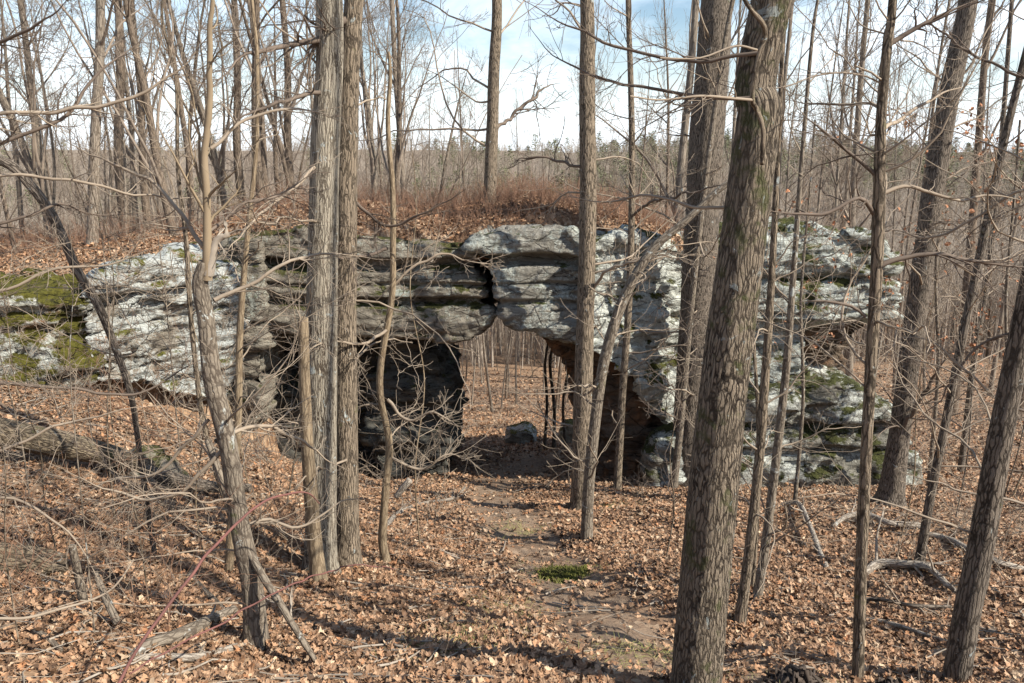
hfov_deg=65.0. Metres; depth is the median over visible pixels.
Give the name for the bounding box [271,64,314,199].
woodland tree
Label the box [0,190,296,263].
undergrowth
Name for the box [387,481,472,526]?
fallen branch
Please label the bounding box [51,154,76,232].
woodland tree
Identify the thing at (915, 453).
sapling
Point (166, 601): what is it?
shrub
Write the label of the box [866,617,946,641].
fallen branch
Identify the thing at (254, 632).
leaning tree
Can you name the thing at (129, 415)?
shrub
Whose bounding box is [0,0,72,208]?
woodland tree
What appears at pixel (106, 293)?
sapling
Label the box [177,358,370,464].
shrub
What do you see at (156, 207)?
woodland tree
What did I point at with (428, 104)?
woodland tree
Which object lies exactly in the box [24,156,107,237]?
woodland tree
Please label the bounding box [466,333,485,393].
woodland tree
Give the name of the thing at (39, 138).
woodland tree
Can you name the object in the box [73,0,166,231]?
woodland tree
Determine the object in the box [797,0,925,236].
woodland tree
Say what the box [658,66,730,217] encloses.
woodland tree
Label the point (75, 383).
shrub
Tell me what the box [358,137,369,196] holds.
woodland tree
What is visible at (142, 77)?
woodland tree
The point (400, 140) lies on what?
woodland tree
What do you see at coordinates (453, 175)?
woodland tree
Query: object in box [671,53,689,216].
woodland tree
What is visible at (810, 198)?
woodland tree
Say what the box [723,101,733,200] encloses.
woodland tree
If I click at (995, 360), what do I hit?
woodland tree
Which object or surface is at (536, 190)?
woodland tree
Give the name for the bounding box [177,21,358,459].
sapling
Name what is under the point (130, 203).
woodland tree
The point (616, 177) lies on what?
woodland tree
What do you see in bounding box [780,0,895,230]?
woodland tree
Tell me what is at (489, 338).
woodland tree
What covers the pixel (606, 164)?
woodland tree
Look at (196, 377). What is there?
sapling
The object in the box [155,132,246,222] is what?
woodland tree
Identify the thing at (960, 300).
sapling
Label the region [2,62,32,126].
woodland tree
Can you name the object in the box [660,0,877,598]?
sapling
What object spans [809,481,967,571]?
shrub
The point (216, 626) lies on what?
bramble cane
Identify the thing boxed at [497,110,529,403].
woodland tree
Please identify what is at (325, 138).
hickory tree
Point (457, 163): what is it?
woodland tree
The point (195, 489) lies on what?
sapling
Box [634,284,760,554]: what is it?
sapling
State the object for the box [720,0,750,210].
woodland tree
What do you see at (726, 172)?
woodland tree
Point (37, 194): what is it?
bent sapling
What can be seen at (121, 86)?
woodland tree
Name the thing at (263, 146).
woodland tree
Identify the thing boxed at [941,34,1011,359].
woodland tree
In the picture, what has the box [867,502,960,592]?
fallen branch
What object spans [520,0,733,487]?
oak tree
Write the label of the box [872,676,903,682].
stump
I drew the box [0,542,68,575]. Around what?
fallen log
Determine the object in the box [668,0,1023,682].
sapling
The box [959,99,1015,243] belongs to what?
woodland tree
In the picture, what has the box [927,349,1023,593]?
sapling
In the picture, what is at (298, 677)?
litter twigs
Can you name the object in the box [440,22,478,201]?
woodland tree
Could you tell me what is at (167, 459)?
rock
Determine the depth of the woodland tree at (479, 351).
68.31 m
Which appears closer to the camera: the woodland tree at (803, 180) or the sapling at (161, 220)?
the sapling at (161, 220)
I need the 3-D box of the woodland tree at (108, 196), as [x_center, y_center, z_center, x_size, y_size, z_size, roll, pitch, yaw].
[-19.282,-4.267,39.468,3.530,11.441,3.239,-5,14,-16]
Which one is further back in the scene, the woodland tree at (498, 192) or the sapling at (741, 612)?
the woodland tree at (498, 192)
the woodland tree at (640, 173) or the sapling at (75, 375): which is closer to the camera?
the sapling at (75, 375)
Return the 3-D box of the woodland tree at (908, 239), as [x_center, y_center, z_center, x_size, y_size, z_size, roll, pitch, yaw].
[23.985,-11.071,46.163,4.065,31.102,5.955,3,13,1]
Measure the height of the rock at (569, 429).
1.250 m
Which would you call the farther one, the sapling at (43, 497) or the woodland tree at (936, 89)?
the woodland tree at (936, 89)
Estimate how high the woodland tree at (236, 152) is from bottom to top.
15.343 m
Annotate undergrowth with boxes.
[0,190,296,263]
[218,182,1023,462]
[228,168,683,252]
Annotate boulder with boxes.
[740,361,922,487]
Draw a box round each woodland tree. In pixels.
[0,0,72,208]
[0,0,77,234]
[0,0,91,235]
[0,0,168,241]
[0,0,251,238]
[0,18,30,209]
[0,96,41,253]
[0,158,19,218]
[0,169,42,232]
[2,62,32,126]
[3,145,33,230]
[3,149,16,227]
[3,183,17,222]
[9,18,85,235]
[12,0,232,231]
[17,103,42,231]
[24,131,55,234]
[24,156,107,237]
[35,72,82,228]
[35,79,115,229]
[36,119,109,236]
[40,0,177,246]
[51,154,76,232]
[56,64,137,232]
[56,65,90,233]
[65,0,169,235]
[69,0,171,232]
[72,108,138,236]
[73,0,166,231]
[76,58,133,232]
[78,135,118,233]
[82,39,198,227]
[85,105,127,222]
[86,0,131,234]
[92,0,195,222]
[102,82,171,231]
[103,78,139,202]
[113,2,181,199]
[126,44,177,229]
[132,106,184,226]
[134,0,306,219]
[137,47,175,228]
[154,0,395,200]
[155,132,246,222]
[166,0,265,224]
[180,0,250,217]
[214,28,297,190]
[219,0,246,212]
[219,124,251,209]
[226,0,297,203]
[227,95,250,191]
[238,0,314,200]
[241,106,274,196]
[242,35,301,190]
[245,0,305,192]
[245,0,315,134]
[247,0,314,194]
[251,0,390,206]
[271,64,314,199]
[296,0,448,198]
[358,33,550,205]
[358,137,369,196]
[359,0,490,202]
[359,13,396,199]
[359,104,413,198]
[362,0,436,199]
[378,3,431,202]
[407,142,431,200]
[410,105,433,202]
[416,74,450,199]
[431,160,453,202]
[438,146,460,198]
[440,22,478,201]
[447,107,466,196]
[450,72,505,412]
[453,161,518,344]
[457,343,467,373]
[461,329,503,404]
[463,196,493,382]
[465,179,490,380]
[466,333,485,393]
[470,98,486,200]
[485,320,497,370]
[491,262,523,395]
[495,321,535,405]
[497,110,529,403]
[497,317,509,381]
[499,84,530,182]
[500,187,529,398]
[508,330,521,376]
[516,119,542,184]
[519,150,544,355]
[527,331,536,372]
[532,332,549,391]
[534,332,544,365]
[536,140,551,335]
[540,135,563,195]
[543,168,578,409]
[555,0,625,414]
[565,57,614,194]
[567,128,643,402]
[568,101,579,198]
[571,0,750,224]
[597,114,621,197]
[597,128,618,195]
[606,164,623,190]
[609,9,676,206]
[618,0,698,224]
[626,132,663,214]
[657,76,694,230]
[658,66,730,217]
[669,81,692,205]
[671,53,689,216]
[693,82,732,220]
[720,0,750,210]
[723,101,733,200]
[770,13,801,213]
[776,0,846,218]
[780,0,828,219]
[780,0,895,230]
[784,136,820,220]
[786,0,920,378]
[789,6,858,357]
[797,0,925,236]
[801,167,819,221]
[803,113,839,225]
[811,0,887,228]
[819,6,867,230]
[821,173,834,224]
[822,126,853,228]
[823,97,860,230]
[850,0,1023,241]
[854,37,914,339]
[856,166,867,223]
[858,16,946,376]
[868,41,961,382]
[891,0,996,396]
[908,26,991,390]
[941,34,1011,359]
[952,0,1023,414]
[952,95,1008,356]
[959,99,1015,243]
[981,91,1023,392]
[983,144,1015,356]
[1017,387,1023,420]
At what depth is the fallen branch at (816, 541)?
11.80 m
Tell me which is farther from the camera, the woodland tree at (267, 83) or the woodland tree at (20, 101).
the woodland tree at (267, 83)
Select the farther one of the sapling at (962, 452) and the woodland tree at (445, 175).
the woodland tree at (445, 175)
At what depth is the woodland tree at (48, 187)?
34.98 m
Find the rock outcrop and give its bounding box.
[0,237,291,434]
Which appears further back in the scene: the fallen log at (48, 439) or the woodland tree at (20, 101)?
the woodland tree at (20, 101)
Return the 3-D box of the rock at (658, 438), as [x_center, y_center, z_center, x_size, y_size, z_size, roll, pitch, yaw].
[3.716,2.682,18.269,1.693,1.595,1.403,0,13,0]
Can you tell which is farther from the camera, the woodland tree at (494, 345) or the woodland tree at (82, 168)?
the woodland tree at (494, 345)
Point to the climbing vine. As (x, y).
(760, 49)
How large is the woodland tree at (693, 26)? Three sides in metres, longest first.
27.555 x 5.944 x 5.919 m
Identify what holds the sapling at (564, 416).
on the ground at (608, 621)
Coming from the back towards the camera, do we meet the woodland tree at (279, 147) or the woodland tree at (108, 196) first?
the woodland tree at (108, 196)
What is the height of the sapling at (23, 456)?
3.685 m
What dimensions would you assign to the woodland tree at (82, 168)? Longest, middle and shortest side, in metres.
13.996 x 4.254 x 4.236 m
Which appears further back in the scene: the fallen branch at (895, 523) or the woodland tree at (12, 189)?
the woodland tree at (12, 189)
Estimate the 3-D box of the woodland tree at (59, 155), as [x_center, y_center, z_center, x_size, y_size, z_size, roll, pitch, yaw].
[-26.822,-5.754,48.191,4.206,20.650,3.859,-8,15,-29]
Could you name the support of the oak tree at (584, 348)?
on the ground at (608, 621)
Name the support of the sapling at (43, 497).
on the ground at (608, 621)
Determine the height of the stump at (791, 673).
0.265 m
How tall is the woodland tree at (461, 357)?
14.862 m
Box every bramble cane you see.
[0,559,133,619]
[117,491,319,682]
[129,564,395,674]
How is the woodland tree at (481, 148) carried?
on the ground at (608, 621)
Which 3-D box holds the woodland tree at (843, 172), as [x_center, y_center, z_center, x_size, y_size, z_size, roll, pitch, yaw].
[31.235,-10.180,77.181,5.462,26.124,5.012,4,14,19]
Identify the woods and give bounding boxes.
[0,126,1023,367]
[0,128,1023,225]
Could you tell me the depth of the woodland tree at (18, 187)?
32.04 m
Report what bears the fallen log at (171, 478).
on the ground at (608, 621)
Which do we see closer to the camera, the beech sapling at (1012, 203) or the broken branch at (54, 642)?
the broken branch at (54, 642)
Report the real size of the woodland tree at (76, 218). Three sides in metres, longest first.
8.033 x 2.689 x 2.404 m
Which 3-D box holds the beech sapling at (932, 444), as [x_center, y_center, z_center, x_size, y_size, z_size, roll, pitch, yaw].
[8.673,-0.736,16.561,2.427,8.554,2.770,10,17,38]
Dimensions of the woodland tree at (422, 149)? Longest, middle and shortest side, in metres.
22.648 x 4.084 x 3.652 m
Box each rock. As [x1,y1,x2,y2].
[118,445,188,488]
[504,421,537,444]
[556,418,572,442]
[639,422,686,487]
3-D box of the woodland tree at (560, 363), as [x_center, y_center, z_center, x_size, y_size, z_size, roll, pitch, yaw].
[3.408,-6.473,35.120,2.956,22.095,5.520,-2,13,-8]
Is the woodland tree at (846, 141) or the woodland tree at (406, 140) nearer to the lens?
the woodland tree at (846, 141)
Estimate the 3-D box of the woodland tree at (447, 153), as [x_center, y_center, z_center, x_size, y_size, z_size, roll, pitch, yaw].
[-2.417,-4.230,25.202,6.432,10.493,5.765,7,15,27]
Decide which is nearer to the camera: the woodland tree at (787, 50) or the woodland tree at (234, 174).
the woodland tree at (787, 50)
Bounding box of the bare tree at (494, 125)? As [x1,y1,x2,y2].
[359,0,571,204]
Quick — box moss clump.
[531,563,595,583]
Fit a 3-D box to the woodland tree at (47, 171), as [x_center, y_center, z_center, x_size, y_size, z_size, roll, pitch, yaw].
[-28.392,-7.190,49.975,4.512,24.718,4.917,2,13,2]
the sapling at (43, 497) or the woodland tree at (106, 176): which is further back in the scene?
the woodland tree at (106, 176)
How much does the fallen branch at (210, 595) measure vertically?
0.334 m
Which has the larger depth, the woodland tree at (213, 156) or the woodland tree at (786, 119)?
the woodland tree at (786, 119)
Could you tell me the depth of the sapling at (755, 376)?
8.80 m
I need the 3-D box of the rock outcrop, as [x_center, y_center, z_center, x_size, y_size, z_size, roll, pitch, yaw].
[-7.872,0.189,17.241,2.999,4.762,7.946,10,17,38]
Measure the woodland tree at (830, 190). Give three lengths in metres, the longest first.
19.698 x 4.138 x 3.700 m
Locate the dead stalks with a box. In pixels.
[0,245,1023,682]
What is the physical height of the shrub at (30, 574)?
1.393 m
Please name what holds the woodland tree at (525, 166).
on the ground at (608, 621)
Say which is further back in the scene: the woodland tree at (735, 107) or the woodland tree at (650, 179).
the woodland tree at (650, 179)
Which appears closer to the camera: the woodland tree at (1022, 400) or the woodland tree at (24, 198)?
the woodland tree at (1022, 400)
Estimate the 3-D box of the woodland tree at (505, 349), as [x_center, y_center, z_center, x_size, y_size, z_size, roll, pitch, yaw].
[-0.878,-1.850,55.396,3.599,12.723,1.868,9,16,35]
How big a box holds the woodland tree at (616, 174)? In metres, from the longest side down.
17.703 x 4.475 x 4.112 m
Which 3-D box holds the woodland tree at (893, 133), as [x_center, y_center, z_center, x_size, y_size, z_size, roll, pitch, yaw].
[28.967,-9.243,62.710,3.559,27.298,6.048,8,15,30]
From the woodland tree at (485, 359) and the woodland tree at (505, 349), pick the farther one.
the woodland tree at (505, 349)
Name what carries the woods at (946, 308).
on the ground at (608, 621)
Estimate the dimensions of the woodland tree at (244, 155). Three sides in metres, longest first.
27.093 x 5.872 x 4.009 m
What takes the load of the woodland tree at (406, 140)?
on the ground at (608, 621)
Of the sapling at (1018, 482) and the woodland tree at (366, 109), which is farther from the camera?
the woodland tree at (366, 109)
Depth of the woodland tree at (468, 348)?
71.58 m
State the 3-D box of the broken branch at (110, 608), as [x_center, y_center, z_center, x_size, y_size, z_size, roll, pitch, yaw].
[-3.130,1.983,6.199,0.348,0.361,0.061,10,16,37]
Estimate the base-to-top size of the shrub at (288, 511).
1.436 m
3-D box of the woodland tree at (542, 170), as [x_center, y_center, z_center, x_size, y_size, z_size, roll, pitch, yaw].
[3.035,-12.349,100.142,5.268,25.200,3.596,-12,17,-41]
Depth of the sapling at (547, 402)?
23.33 m
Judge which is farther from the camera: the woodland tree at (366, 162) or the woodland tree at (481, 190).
the woodland tree at (366, 162)
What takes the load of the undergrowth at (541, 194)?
on the rock arch
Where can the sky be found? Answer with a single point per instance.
(512, 46)
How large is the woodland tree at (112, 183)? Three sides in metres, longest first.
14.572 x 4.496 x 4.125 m
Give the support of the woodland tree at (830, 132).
on the ground at (608, 621)
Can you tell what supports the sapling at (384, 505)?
on the ground at (608, 621)
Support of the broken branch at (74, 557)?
on the ground at (608, 621)
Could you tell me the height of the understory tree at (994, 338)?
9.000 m
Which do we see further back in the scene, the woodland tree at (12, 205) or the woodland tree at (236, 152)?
the woodland tree at (12, 205)
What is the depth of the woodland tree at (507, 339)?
69.26 m
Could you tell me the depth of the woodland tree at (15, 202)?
40.11 m
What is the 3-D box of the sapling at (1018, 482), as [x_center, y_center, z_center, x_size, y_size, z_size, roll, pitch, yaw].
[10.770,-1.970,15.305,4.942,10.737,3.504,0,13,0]
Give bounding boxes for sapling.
[0,75,200,516]
[0,155,180,553]
[0,159,212,641]
[0,201,92,645]
[0,237,104,530]
[0,242,110,550]
[18,87,215,601]
[64,0,389,571]
[85,0,273,516]
[85,186,258,447]
[89,254,269,554]
[93,73,299,483]
[164,7,435,508]
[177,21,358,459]
[275,51,508,565]
[357,105,505,543]
[502,180,727,542]
[522,136,565,448]
[531,146,566,447]
[554,157,579,445]
[571,0,719,489]
[615,144,853,393]
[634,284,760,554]
[640,0,734,488]
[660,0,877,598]
[666,39,869,629]
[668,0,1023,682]
[669,337,816,586]
[673,120,872,499]
[756,0,1023,568]
[813,191,1023,537]
[857,103,1023,485]
[876,164,1023,516]
[889,0,1023,471]
[921,120,1023,437]
[922,308,1023,496]
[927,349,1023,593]
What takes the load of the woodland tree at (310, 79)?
on the ground at (608, 621)
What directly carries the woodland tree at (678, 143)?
on the ground at (608, 621)
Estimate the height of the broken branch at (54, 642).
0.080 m
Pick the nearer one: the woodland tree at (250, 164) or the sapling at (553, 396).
the sapling at (553, 396)
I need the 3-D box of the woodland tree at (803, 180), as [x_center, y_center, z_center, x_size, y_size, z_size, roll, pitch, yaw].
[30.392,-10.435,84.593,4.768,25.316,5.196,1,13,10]
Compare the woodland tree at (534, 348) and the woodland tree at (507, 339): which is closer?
the woodland tree at (507, 339)
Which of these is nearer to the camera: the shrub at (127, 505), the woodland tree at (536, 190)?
the shrub at (127, 505)
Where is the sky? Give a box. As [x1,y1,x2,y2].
[0,0,1023,151]
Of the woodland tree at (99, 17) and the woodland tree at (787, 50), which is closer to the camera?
the woodland tree at (99, 17)
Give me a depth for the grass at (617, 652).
7.04 m
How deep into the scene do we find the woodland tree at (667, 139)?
32.99 m
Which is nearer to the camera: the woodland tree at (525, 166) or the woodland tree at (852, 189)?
the woodland tree at (852, 189)
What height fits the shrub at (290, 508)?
1.382 m
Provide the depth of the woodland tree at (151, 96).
26.02 m
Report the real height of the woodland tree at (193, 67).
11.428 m
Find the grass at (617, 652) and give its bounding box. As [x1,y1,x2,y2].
[349,499,845,682]
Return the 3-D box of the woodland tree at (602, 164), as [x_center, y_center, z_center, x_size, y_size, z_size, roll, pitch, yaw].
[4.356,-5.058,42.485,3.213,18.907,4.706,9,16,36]
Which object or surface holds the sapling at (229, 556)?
on the ground at (608, 621)
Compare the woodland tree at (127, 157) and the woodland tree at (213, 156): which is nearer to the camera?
the woodland tree at (213, 156)
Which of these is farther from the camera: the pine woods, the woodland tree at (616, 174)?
the pine woods
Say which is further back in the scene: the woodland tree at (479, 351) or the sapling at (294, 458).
the woodland tree at (479, 351)
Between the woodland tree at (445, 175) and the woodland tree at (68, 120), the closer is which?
the woodland tree at (445, 175)
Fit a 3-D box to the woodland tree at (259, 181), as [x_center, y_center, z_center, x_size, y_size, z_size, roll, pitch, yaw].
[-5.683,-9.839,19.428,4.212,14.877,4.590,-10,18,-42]
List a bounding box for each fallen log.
[0,417,154,471]
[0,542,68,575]
[110,465,251,492]
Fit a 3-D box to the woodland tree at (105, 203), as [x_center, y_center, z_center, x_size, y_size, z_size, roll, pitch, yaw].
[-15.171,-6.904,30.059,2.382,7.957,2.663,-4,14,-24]
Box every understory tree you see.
[0,0,251,598]
[849,0,1023,536]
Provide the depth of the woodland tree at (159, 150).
65.12 m
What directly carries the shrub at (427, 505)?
on the ground at (608, 621)
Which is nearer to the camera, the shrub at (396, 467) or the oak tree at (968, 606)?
the oak tree at (968, 606)
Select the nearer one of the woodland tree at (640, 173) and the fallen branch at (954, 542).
the fallen branch at (954, 542)
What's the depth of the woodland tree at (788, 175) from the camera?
46.52 m
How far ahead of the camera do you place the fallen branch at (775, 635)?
7.58 m
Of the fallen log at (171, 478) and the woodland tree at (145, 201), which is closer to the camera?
the fallen log at (171, 478)
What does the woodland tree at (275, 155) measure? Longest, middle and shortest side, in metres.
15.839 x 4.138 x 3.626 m
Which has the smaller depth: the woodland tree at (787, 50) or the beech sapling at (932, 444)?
the beech sapling at (932, 444)
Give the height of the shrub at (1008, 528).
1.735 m
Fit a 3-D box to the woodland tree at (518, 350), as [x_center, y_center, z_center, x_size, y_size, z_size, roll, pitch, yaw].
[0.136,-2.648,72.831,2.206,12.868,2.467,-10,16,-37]
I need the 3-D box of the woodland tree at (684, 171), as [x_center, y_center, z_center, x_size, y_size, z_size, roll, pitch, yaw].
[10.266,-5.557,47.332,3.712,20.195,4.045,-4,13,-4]
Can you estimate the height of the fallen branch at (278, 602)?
1.600 m
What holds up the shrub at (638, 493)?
on the ground at (608, 621)
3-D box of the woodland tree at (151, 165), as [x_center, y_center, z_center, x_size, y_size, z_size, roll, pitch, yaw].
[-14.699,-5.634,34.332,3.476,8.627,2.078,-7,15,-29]
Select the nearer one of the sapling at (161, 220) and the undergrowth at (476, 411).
the sapling at (161, 220)
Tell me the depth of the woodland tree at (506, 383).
54.23 m
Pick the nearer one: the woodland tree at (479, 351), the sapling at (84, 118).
the sapling at (84, 118)
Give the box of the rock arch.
[217,197,904,478]
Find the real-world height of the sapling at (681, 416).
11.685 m
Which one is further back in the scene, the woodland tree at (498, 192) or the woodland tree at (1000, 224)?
the woodland tree at (1000, 224)
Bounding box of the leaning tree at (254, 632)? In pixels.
[0,0,400,650]
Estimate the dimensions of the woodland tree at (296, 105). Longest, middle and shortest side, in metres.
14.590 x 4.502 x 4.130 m
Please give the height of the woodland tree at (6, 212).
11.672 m
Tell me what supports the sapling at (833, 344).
on the ground at (608, 621)
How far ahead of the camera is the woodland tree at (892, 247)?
38.01 m
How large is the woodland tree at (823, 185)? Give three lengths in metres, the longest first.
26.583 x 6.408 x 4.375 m
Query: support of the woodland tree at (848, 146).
on the ground at (608, 621)
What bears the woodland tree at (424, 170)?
on the ground at (608, 621)
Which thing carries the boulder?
on the ground at (608, 621)
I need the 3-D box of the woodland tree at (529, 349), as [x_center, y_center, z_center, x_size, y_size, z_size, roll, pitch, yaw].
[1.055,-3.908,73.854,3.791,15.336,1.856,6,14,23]
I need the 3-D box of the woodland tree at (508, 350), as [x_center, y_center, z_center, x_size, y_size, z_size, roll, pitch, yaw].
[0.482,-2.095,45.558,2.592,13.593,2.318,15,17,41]
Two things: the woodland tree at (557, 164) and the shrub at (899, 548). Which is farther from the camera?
the woodland tree at (557, 164)
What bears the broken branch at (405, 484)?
on the ground at (608, 621)
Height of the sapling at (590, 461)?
5.628 m
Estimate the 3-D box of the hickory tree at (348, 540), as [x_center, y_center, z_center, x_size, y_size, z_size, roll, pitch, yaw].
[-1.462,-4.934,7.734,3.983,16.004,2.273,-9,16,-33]
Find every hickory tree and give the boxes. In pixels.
[128,0,343,573]
[178,0,476,569]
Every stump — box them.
[763,664,823,682]
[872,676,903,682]
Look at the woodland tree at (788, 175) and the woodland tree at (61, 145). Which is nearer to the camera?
the woodland tree at (61, 145)
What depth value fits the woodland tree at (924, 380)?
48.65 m
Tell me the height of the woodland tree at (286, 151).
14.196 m
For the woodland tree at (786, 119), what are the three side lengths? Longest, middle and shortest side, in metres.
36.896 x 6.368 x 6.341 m
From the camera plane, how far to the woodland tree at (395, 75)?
32.19 m
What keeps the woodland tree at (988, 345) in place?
on the ground at (608, 621)
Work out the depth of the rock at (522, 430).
25.95 m
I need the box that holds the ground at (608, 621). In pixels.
[0,149,1023,682]
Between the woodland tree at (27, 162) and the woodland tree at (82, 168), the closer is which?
the woodland tree at (27, 162)
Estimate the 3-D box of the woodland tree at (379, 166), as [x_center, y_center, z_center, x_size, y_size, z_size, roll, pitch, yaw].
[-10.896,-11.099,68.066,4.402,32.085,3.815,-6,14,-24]
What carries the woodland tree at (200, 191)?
on the ground at (608, 621)
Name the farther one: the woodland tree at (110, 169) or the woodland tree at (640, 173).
the woodland tree at (640, 173)
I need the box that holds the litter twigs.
[0,253,1023,682]
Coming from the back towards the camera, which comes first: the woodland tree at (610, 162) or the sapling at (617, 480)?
the woodland tree at (610, 162)
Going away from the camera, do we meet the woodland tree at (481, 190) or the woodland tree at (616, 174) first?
the woodland tree at (481, 190)
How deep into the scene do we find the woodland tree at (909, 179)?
48.91 m
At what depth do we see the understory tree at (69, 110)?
5.77 m
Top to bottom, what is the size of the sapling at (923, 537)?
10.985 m
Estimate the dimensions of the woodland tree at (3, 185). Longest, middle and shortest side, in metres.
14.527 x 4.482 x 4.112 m
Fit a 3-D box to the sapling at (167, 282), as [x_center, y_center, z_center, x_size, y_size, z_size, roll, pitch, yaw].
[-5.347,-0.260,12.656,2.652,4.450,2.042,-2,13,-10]
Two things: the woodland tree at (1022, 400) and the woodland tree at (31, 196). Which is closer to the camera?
the woodland tree at (1022, 400)
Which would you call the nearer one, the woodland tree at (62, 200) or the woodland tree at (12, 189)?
the woodland tree at (62, 200)
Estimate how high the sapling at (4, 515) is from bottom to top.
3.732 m
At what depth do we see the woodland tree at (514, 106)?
115.82 m
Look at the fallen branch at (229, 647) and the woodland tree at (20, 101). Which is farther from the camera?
the woodland tree at (20, 101)
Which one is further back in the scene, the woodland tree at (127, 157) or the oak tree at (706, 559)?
the woodland tree at (127, 157)
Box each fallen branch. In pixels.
[127,604,238,658]
[128,641,296,661]
[186,572,224,608]
[205,439,316,661]
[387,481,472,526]
[764,633,786,641]
[781,494,828,567]
[831,498,919,528]
[850,566,953,617]
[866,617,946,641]
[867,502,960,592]
[929,532,1023,569]
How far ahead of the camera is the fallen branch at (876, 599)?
8.33 m
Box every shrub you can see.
[0,432,208,615]
[18,320,231,447]
[18,335,137,416]
[76,465,277,633]
[82,459,215,522]
[175,418,404,556]
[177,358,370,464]
[221,457,378,547]
[358,440,440,489]
[394,459,469,517]
[622,466,650,496]
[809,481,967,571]
[896,428,1023,575]
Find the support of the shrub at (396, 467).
on the ground at (608, 621)
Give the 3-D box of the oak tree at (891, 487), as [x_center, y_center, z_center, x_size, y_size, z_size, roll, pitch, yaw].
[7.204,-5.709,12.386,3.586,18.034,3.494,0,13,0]
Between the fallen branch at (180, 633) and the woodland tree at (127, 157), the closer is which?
the fallen branch at (180, 633)
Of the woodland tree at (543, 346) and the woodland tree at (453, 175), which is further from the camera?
the woodland tree at (453, 175)
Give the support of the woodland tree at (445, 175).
on the ground at (608, 621)
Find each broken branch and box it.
[31,628,63,651]
[68,544,87,601]
[92,571,121,625]
[394,477,412,498]
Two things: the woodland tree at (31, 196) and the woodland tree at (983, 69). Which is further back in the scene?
the woodland tree at (31, 196)
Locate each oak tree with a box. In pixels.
[504,0,713,509]
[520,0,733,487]
[523,0,792,682]
[756,85,1023,682]
[865,0,1023,507]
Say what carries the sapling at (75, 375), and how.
on the ground at (608, 621)
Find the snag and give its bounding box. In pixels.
[263,316,327,585]
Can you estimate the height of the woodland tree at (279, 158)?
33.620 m
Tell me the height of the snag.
3.027 m
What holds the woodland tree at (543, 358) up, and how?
on the ground at (608, 621)
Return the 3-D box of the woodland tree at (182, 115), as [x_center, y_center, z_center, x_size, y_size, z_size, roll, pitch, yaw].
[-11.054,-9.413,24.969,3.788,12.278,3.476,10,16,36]
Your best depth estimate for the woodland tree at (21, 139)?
20.63 m
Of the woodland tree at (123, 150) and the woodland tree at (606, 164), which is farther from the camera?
the woodland tree at (606, 164)
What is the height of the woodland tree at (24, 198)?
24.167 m
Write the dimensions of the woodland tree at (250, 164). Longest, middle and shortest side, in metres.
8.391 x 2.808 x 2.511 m
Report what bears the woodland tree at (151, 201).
on the ground at (608, 621)
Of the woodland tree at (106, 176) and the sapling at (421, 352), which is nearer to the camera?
the sapling at (421, 352)
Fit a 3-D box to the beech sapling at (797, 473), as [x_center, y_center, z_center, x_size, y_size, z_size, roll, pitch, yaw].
[5.336,-0.435,15.461,3.059,7.339,3.777,12,18,42]
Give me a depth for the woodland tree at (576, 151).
73.22 m
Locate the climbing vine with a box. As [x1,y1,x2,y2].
[630,0,767,164]
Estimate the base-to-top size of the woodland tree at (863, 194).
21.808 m
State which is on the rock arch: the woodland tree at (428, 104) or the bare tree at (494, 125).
the bare tree at (494, 125)
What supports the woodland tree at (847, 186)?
on the ground at (608, 621)
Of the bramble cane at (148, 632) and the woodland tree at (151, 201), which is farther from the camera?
the woodland tree at (151, 201)
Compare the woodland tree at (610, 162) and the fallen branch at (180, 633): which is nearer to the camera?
the fallen branch at (180, 633)
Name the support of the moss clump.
on the ground at (608, 621)

